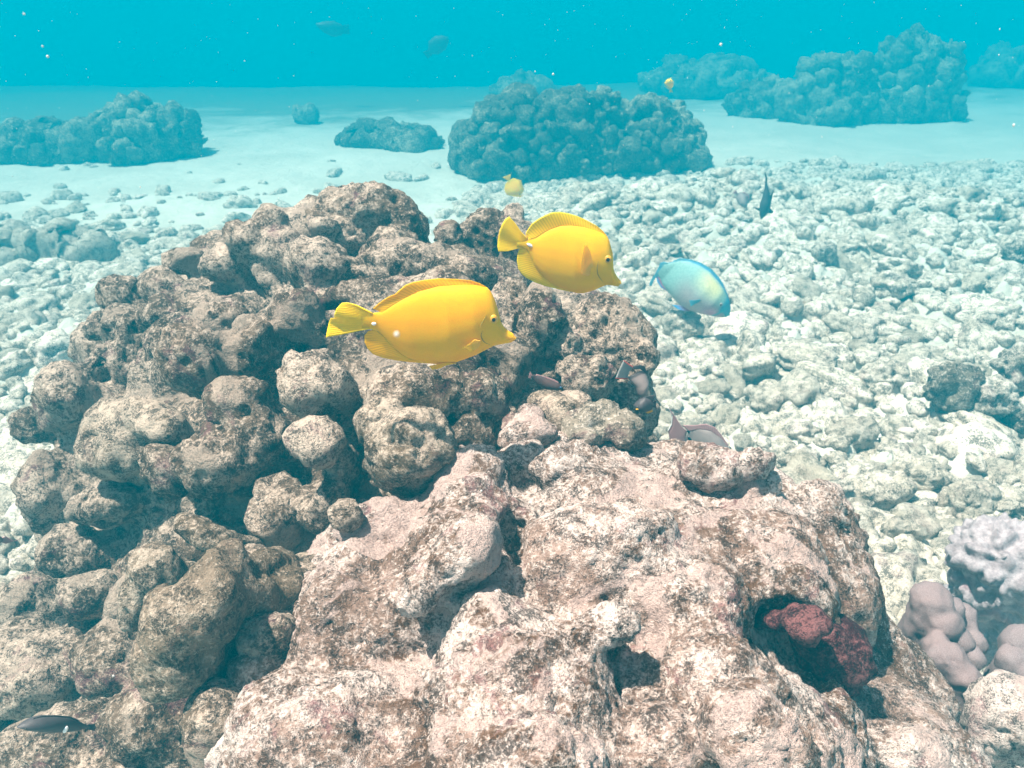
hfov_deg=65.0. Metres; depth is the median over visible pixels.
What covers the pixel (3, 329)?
rubble stone
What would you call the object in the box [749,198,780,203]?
rubble stone
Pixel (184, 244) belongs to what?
rubble stone
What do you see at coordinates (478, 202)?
rubble stone
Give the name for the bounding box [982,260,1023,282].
rubble stone
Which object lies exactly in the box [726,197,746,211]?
rubble stone
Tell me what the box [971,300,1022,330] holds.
rubble stone
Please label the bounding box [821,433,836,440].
rubble stone
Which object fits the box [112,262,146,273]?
rubble stone
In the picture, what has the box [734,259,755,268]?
rubble stone
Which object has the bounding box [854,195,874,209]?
rubble stone
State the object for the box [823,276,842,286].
rubble stone
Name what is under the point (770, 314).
rubble stone
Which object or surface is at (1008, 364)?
rock
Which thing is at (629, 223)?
rubble stone
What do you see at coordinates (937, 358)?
rubble stone
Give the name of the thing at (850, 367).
rubble stone
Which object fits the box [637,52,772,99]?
reef head
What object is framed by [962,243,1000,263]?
rubble stone
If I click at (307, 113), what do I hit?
reef head
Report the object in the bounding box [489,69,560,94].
reef head
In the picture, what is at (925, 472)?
rock
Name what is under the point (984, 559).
nodular coral
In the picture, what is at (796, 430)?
rubble stone
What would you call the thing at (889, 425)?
rubble stone
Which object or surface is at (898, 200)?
rubble stone
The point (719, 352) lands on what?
rock
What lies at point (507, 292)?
round knob
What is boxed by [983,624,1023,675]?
finger coral
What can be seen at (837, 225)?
rubble stone
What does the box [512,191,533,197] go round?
rubble stone
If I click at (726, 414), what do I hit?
rubble stone
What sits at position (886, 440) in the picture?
rubble stone
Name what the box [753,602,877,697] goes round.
red sponge
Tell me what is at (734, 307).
rock
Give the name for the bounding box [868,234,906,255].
rubble stone
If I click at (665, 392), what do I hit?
rubble stone
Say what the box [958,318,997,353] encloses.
rubble stone
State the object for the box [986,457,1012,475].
rubble stone
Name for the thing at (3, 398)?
rubble stone
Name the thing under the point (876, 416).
rubble stone
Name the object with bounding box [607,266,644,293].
rubble stone
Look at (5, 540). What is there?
surgeonfish
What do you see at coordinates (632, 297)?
rubble stone
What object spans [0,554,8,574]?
rubble stone
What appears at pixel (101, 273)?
rubble stone
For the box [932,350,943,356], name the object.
rubble stone
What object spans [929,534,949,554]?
rubble stone
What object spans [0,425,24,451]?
rubble stone
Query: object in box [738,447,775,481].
rim stone
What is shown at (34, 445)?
rubble stone
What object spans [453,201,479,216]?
rubble stone
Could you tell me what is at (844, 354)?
rubble stone
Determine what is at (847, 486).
rubble stone
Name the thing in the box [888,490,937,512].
rubble stone
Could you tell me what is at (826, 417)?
rubble stone
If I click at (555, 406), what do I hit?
stone
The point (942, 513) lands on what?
rubble stone
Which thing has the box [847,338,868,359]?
rubble stone
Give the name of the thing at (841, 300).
rubble stone
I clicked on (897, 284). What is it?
rock
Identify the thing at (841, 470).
rubble stone
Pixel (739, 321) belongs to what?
rubble stone
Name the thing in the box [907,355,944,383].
rubble stone
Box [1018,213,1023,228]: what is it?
rubble stone
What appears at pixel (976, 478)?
rubble stone
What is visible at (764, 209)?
surgeonfish
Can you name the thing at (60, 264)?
rubble stone
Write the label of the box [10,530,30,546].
rubble stone
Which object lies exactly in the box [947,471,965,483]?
rubble stone
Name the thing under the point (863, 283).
rubble stone
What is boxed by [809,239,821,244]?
rubble stone
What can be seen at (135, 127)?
reef head
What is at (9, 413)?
rubble stone
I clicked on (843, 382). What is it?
rubble stone
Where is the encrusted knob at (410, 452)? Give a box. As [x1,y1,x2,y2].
[353,394,457,498]
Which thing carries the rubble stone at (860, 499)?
on the sand floor
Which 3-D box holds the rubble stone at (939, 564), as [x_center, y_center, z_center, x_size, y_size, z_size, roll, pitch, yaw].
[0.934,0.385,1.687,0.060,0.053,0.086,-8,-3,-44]
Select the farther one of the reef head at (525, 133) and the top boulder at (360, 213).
the reef head at (525, 133)
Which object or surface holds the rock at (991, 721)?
on the sand floor
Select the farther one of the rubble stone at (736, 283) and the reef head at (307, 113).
the reef head at (307, 113)
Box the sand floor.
[0,77,1023,580]
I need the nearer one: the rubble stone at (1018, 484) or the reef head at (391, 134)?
the rubble stone at (1018, 484)
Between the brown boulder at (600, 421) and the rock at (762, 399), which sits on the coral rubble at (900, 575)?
the rock at (762, 399)
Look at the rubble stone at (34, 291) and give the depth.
3.26 m
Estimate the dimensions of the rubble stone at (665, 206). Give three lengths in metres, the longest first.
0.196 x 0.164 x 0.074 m
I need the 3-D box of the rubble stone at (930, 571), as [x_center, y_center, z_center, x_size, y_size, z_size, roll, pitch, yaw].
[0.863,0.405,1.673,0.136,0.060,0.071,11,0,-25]
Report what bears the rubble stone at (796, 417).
on the sand floor
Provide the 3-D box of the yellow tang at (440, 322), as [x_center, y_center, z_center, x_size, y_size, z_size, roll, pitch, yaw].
[-0.096,-0.063,0.857,0.203,0.100,0.040,-3,26,-6]
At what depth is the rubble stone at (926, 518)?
1.82 m
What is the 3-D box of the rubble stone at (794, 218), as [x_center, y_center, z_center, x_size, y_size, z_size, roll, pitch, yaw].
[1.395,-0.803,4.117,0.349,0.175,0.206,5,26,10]
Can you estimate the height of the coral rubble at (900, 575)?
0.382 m
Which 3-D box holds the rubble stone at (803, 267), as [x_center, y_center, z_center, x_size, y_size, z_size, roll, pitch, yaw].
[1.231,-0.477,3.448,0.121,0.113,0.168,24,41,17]
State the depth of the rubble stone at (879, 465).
2.02 m
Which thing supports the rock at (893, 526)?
on the sand floor
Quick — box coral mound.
[0,194,660,767]
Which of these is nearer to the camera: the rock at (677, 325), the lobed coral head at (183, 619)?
the lobed coral head at (183, 619)
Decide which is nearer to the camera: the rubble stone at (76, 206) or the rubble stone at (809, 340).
the rubble stone at (809, 340)
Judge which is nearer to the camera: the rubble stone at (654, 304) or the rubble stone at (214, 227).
the rubble stone at (654, 304)
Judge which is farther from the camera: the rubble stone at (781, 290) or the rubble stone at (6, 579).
the rubble stone at (781, 290)
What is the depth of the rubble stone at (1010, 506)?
1.81 m
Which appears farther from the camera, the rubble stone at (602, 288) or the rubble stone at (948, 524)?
the rubble stone at (602, 288)
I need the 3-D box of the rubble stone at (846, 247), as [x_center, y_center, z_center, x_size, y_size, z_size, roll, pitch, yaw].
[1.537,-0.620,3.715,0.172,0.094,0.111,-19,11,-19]
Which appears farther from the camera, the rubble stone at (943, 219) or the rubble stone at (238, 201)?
the rubble stone at (238, 201)
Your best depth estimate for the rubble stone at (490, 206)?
4.51 m
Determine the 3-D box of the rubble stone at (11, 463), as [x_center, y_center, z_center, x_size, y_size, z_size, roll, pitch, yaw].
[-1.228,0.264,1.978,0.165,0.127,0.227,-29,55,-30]
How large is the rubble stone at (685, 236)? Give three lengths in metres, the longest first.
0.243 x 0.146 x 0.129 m
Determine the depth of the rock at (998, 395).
2.17 m
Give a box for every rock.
[0,217,118,265]
[204,431,992,767]
[433,202,531,283]
[660,309,704,341]
[681,336,731,364]
[730,304,750,312]
[742,384,784,413]
[775,443,820,467]
[811,240,836,262]
[824,415,879,453]
[854,359,909,388]
[869,268,918,299]
[879,516,927,540]
[892,452,951,490]
[922,361,985,412]
[946,479,1002,520]
[959,669,1023,767]
[971,374,1020,416]
[989,342,1023,392]
[1000,238,1023,262]
[1002,400,1023,435]
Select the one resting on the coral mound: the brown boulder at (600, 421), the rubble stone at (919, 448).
the brown boulder at (600, 421)
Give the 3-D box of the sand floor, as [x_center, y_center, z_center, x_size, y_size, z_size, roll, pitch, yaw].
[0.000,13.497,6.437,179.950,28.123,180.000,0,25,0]
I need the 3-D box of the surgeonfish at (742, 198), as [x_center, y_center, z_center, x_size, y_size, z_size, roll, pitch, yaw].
[1.149,-0.921,4.000,0.070,0.088,0.078,-18,31,-33]
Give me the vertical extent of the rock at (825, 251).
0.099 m
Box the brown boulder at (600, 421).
[561,398,647,452]
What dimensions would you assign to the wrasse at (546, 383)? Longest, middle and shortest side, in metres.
0.054 x 0.018 x 0.016 m
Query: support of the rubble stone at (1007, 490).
on the sand floor
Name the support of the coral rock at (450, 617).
on the sand floor
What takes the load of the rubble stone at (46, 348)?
on the sand floor
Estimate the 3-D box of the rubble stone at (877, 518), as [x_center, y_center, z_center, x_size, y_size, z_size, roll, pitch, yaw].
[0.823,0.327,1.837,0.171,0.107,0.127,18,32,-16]
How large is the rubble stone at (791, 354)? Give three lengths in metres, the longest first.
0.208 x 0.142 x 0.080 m
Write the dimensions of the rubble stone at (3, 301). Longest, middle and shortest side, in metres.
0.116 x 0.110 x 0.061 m
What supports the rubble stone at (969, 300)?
on the sand floor
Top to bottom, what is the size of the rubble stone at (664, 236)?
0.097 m
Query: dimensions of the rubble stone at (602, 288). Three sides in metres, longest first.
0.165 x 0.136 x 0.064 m
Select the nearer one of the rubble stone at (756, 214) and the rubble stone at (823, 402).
the rubble stone at (823, 402)
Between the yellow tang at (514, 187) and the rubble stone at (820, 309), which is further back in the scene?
the yellow tang at (514, 187)
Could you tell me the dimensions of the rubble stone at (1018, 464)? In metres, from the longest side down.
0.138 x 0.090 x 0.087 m
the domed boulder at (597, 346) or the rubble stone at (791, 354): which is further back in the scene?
the rubble stone at (791, 354)
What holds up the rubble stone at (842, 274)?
on the sand floor
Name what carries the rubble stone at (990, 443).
on the sand floor
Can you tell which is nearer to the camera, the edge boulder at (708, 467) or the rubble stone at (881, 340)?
the edge boulder at (708, 467)
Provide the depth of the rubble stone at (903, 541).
1.74 m
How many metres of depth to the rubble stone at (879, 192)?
4.32 m
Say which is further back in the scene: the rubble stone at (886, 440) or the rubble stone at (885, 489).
the rubble stone at (886, 440)
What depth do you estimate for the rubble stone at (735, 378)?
2.55 m
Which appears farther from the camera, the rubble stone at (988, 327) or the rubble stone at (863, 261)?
the rubble stone at (863, 261)
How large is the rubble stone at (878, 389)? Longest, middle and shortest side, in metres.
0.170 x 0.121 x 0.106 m
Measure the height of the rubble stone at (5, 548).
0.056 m
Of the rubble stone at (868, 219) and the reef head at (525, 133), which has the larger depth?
the reef head at (525, 133)
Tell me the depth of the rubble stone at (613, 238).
3.96 m
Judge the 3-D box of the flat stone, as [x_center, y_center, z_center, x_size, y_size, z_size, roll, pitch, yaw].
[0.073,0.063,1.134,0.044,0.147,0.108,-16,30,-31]
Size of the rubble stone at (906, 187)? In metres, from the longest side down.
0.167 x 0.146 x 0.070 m
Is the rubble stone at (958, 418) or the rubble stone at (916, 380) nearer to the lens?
the rubble stone at (958, 418)
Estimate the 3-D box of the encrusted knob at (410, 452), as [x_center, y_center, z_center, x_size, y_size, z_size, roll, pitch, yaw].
[-0.118,0.112,1.033,0.143,0.236,0.202,7,26,14]
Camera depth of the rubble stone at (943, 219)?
3.88 m
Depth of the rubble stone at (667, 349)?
2.71 m
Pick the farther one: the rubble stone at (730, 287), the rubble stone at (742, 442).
the rubble stone at (730, 287)
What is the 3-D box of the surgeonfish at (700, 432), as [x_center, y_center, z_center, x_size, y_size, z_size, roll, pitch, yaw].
[0.403,0.121,1.753,0.173,0.093,0.036,23,29,5]
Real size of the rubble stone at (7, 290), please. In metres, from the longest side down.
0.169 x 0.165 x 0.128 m
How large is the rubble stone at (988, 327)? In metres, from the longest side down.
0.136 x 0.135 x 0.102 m
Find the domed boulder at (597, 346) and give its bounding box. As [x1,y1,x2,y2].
[542,291,660,401]
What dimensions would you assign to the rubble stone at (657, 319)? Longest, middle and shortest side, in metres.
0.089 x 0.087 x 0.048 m
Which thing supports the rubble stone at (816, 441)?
on the sand floor
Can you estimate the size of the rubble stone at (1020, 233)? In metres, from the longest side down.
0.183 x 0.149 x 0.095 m
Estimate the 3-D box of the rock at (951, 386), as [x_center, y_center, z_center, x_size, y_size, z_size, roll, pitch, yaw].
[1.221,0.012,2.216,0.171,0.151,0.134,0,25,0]
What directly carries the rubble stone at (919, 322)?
on the sand floor
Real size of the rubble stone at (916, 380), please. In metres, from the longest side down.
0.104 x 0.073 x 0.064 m
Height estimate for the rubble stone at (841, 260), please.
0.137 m
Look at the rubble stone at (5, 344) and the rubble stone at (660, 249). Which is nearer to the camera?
the rubble stone at (5, 344)
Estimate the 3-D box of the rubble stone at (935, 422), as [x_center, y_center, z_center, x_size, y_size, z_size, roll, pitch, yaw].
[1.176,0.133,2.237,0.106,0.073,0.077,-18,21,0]
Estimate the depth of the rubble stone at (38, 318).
2.94 m
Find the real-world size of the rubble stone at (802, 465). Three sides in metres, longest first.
0.261 x 0.142 x 0.122 m
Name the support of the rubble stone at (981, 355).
on the sand floor
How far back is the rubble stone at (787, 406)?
2.35 m
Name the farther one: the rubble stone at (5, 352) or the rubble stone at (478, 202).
the rubble stone at (478, 202)
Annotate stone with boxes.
[0,258,32,272]
[0,272,39,290]
[0,285,16,299]
[0,298,12,304]
[0,308,48,325]
[0,323,8,338]
[0,339,12,349]
[0,348,19,358]
[0,349,34,380]
[0,395,9,403]
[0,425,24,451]
[0,451,28,514]
[0,531,14,554]
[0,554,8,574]
[0,572,23,586]
[7,405,27,417]
[9,292,60,311]
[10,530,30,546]
[23,366,44,392]
[25,329,72,368]
[25,443,46,446]
[29,290,48,293]
[30,223,45,228]
[31,257,69,270]
[42,310,65,324]
[56,301,64,310]
[64,199,86,212]
[69,291,95,308]
[85,268,124,281]
[88,218,125,230]
[106,231,125,246]
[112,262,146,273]
[119,249,148,262]
[120,232,151,243]
[170,242,189,248]
[201,224,223,234]
[223,195,257,208]
[451,199,483,205]
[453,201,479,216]
[474,204,499,211]
[497,403,557,448]
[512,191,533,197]
[527,390,581,430]
[560,390,591,404]
[579,190,612,211]
[598,286,606,290]
[607,235,617,240]
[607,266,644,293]
[609,239,623,259]
[619,221,642,230]
[619,291,636,302]
[621,248,651,268]
[623,181,659,193]
[634,292,678,316]
[638,243,671,259]
[640,209,669,226]
[641,177,668,185]
[649,266,707,293]
[650,199,678,214]
[652,228,677,244]
[653,183,696,203]
[653,385,677,404]
[654,313,666,327]
[655,360,684,379]
[657,333,677,363]
[658,405,676,423]
[666,243,681,255]
[676,229,702,242]
[683,419,700,435]
[693,378,731,395]
[700,314,713,335]
[708,251,734,268]
[709,310,768,340]
[710,401,745,426]
[711,268,721,274]
[719,363,746,399]
[721,279,738,299]
[722,435,732,449]
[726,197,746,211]
[728,288,760,307]
[728,350,777,381]
[729,280,744,288]
[733,433,754,450]
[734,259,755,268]
[736,329,765,353]
[738,407,771,435]
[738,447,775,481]
[741,275,769,295]
[747,245,777,270]
[748,301,781,323]
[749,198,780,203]
[751,203,786,221]
[752,208,819,228]
[761,280,795,307]
[761,411,802,433]
[762,448,776,453]
[765,325,790,341]
[768,218,799,246]
[773,427,787,436]
[775,368,822,405]
[777,340,842,369]
[778,401,800,412]
[779,450,856,499]
[785,259,813,278]
[785,421,821,438]
[787,412,802,424]
[792,276,824,298]
[795,185,812,192]
[795,361,874,406]
[797,436,825,448]
[798,338,827,343]
[800,297,837,321]
[803,317,831,336]
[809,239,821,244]
[810,409,853,426]
[812,395,848,414]
[814,251,862,277]
[821,313,863,335]
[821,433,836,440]
[822,293,852,307]
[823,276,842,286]
[824,343,854,364]
[825,265,848,280]
[828,220,848,231]
[830,460,873,479]
[831,480,854,493]
[836,240,860,254]
[842,363,857,372]
[843,475,866,497]
[847,221,869,243]
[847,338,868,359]
[849,254,872,270]
[850,497,869,506]
[851,322,878,342]
[852,501,895,534]
[853,409,881,421]
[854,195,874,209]
[856,212,881,228]
[856,281,868,284]
[860,469,916,508]
[865,230,899,243]
[865,460,886,470]
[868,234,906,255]
[868,382,892,406]
[870,183,905,201]
[870,195,909,211]
[871,256,923,275]
[874,336,887,344]
[874,437,895,452]
[878,413,910,439]
[886,464,899,470]
[887,353,910,366]
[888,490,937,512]
[888,502,942,539]
[893,533,934,564]
[897,303,918,313]
[898,184,913,192]
[898,376,921,390]
[899,342,933,358]
[901,329,924,342]
[902,414,926,422]
[904,442,925,455]
[905,312,938,331]
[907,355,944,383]
[910,451,920,455]
[912,228,956,245]
[912,429,939,454]
[916,565,942,579]
[920,177,953,187]
[923,213,961,228]
[929,419,940,427]
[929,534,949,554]
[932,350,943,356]
[932,356,947,361]
[934,509,946,519]
[935,422,1020,460]
[935,559,946,568]
[936,486,949,506]
[939,409,1020,445]
[940,518,962,533]
[946,159,993,172]
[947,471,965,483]
[949,291,1000,308]
[956,185,988,202]
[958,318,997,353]
[960,271,989,292]
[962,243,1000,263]
[962,362,992,375]
[963,348,992,364]
[964,475,989,482]
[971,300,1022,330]
[975,183,1001,189]
[976,199,1001,219]
[981,323,994,330]
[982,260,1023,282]
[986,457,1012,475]
[988,248,1006,266]
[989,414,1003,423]
[990,201,1016,220]
[992,471,1020,484]
[992,483,1023,508]
[997,497,1019,514]
[1012,454,1023,483]
[1013,482,1023,488]
[1016,230,1023,236]
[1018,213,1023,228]
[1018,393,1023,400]
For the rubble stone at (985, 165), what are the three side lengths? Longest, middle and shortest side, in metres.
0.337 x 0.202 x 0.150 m
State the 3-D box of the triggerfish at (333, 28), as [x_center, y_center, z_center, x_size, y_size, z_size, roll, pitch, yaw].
[-2.114,-4.204,9.505,0.403,0.183,0.099,9,23,-17]
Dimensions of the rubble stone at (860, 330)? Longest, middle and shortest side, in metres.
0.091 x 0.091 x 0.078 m
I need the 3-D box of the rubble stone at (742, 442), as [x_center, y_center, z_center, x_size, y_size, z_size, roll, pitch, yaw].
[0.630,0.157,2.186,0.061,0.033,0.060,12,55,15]
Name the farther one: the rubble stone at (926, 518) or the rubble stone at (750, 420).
the rubble stone at (750, 420)
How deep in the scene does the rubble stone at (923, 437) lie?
2.13 m
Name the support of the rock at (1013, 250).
on the rubble stone at (998, 258)
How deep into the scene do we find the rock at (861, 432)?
2.11 m
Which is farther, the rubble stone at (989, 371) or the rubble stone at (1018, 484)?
the rubble stone at (989, 371)
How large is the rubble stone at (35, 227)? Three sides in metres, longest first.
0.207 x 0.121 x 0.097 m
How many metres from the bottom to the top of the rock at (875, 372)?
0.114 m
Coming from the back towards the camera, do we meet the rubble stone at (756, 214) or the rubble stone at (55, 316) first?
the rubble stone at (756, 214)
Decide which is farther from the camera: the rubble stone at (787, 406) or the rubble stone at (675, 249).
the rubble stone at (675, 249)
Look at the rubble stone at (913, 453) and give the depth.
2.09 m
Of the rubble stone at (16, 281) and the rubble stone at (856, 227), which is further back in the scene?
the rubble stone at (856, 227)
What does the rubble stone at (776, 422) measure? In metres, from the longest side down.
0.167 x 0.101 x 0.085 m
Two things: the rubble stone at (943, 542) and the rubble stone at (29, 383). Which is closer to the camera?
the rubble stone at (943, 542)
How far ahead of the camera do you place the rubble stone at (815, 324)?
2.95 m
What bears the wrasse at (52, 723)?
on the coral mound
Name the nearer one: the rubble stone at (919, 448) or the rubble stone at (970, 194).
the rubble stone at (919, 448)
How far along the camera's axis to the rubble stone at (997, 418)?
2.25 m
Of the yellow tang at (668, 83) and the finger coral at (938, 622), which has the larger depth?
the yellow tang at (668, 83)
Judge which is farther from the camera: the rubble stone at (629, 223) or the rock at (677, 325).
the rubble stone at (629, 223)
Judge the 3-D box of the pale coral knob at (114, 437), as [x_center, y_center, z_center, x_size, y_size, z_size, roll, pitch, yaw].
[-0.503,0.125,1.215,0.277,0.251,0.171,-8,27,-17]
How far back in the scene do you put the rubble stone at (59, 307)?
3.22 m
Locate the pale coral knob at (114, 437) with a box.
[73,395,198,488]
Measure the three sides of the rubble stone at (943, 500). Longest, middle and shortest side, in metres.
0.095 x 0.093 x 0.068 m
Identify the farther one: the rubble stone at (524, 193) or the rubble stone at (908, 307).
the rubble stone at (524, 193)
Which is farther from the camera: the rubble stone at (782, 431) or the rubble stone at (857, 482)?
the rubble stone at (782, 431)
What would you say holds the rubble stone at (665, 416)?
on the sand floor
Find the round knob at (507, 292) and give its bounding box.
[491,276,526,333]
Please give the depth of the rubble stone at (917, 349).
2.73 m
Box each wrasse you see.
[17,715,95,732]
[528,372,561,390]
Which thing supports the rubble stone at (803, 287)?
on the sand floor
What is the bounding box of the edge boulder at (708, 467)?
[662,440,743,493]
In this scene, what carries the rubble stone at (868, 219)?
on the sand floor
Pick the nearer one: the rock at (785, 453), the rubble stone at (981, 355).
the rock at (785, 453)
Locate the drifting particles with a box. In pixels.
[0,5,1014,676]
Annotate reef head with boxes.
[0,90,207,165]
[292,102,319,124]
[334,117,444,152]
[447,82,712,184]
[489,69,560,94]
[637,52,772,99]
[721,22,970,127]
[967,41,1023,88]
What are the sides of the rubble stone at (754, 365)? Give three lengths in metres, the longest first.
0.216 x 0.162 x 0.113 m
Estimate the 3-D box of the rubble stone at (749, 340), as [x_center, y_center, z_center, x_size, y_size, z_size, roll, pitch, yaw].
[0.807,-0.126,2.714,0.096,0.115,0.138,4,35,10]
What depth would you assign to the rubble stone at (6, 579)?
1.61 m
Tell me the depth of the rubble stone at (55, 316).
3.04 m
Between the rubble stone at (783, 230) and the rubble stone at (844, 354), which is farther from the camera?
the rubble stone at (783, 230)
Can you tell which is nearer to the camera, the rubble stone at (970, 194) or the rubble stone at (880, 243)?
the rubble stone at (880, 243)
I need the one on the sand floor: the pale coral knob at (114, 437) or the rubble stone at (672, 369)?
the rubble stone at (672, 369)
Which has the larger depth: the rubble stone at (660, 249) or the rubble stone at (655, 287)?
the rubble stone at (660, 249)
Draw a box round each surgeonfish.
[0,531,20,543]
[615,360,648,397]
[668,407,730,448]
[733,190,749,207]
[754,173,772,218]
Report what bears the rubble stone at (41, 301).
on the sand floor
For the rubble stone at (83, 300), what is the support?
on the sand floor
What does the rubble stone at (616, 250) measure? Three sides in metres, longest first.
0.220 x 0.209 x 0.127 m
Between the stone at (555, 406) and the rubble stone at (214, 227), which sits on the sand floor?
the rubble stone at (214, 227)
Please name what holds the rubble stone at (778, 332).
on the sand floor
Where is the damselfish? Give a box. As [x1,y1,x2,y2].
[634,395,655,412]
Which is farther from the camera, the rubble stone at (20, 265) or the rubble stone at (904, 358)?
the rubble stone at (20, 265)
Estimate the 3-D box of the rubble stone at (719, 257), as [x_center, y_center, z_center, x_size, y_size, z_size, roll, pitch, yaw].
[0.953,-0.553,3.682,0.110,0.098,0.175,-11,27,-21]
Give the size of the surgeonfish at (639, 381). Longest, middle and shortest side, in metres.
0.067 x 0.042 x 0.024 m
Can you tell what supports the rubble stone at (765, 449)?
on the sand floor
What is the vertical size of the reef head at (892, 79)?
1.274 m
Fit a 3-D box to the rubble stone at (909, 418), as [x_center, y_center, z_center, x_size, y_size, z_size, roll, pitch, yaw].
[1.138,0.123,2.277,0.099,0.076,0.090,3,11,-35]
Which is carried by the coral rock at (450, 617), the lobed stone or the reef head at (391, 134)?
the lobed stone
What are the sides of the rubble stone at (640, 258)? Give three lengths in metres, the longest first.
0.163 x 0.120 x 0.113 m
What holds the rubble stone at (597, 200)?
on the sand floor
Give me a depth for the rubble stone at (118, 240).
4.03 m
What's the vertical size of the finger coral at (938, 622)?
0.452 m
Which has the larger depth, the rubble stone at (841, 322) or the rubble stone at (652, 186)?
the rubble stone at (652, 186)
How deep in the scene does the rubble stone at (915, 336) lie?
2.84 m
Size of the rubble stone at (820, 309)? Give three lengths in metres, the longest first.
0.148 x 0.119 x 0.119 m
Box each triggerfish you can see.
[316,21,349,36]
[423,35,448,58]
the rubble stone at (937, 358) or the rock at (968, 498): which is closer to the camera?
the rock at (968, 498)
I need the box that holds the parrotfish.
[649,258,730,316]
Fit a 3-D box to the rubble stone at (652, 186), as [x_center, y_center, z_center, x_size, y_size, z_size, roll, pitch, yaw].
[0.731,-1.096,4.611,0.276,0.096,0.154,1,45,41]
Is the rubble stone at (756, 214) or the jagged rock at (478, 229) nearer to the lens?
the jagged rock at (478, 229)
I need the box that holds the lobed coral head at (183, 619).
[116,512,314,703]
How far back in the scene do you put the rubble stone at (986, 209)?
3.94 m
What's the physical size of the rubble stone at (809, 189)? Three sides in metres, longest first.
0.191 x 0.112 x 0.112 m
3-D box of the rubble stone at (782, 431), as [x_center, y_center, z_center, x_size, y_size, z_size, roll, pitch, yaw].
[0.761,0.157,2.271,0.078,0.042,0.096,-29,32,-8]
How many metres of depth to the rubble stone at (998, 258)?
3.50 m
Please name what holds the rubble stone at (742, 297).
on the sand floor
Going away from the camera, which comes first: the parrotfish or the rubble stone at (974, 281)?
the parrotfish
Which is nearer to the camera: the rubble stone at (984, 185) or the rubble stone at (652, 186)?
the rubble stone at (652, 186)
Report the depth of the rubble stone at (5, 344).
2.77 m
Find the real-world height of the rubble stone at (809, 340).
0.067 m
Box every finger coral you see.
[897,581,988,722]
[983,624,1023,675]
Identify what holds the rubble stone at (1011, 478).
on the sand floor
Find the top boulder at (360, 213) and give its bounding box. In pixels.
[304,180,429,256]
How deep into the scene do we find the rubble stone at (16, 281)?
3.44 m
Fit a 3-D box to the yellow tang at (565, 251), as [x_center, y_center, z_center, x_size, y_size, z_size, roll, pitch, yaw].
[0.063,-0.172,1.058,0.166,0.109,0.034,2,26,4]
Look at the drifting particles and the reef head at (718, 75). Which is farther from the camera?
the reef head at (718, 75)
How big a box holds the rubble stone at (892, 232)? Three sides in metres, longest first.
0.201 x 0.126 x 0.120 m
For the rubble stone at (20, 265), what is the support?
on the sand floor
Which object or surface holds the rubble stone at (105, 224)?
on the sand floor
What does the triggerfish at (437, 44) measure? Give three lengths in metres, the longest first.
0.341 x 0.210 x 0.099 m
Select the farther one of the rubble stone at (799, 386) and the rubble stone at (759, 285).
the rubble stone at (759, 285)
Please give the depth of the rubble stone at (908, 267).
3.41 m
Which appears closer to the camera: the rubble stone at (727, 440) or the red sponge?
the red sponge
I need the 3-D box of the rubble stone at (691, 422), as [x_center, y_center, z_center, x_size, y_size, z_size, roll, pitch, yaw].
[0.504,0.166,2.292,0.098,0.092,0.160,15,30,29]
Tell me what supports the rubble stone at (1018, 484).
on the sand floor
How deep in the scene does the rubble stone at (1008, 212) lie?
4.00 m
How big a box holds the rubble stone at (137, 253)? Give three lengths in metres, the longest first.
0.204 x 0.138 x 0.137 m
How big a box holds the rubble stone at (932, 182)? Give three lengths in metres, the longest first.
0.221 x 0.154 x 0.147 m
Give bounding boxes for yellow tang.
[326,278,515,369]
[497,212,620,292]
[503,174,523,196]
[664,78,673,92]
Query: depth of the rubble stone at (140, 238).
4.09 m
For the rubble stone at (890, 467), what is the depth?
2.02 m
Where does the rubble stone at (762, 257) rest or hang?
on the sand floor
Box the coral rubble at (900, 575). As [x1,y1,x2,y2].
[0,155,1023,624]
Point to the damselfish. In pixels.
(646, 404)
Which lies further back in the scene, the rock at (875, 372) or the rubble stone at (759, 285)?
the rubble stone at (759, 285)
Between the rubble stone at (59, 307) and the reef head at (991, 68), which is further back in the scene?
the reef head at (991, 68)
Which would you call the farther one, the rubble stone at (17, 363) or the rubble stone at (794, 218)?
the rubble stone at (794, 218)
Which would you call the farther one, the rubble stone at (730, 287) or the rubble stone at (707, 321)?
the rubble stone at (730, 287)
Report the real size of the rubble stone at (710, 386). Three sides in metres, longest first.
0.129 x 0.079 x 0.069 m
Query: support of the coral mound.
on the sand floor
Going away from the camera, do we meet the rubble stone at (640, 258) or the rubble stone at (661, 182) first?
the rubble stone at (640, 258)
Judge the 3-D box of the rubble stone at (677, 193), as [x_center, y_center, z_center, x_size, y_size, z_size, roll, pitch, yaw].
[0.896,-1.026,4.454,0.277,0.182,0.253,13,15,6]
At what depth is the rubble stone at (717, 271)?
3.56 m
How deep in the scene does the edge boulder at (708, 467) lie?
0.90 m
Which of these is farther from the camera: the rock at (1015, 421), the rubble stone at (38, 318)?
the rubble stone at (38, 318)
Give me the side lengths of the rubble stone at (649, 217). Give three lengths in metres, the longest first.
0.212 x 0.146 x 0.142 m
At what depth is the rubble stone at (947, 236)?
3.76 m
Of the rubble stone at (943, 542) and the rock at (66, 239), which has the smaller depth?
the rubble stone at (943, 542)
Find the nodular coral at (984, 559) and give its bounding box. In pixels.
[943,512,1023,662]

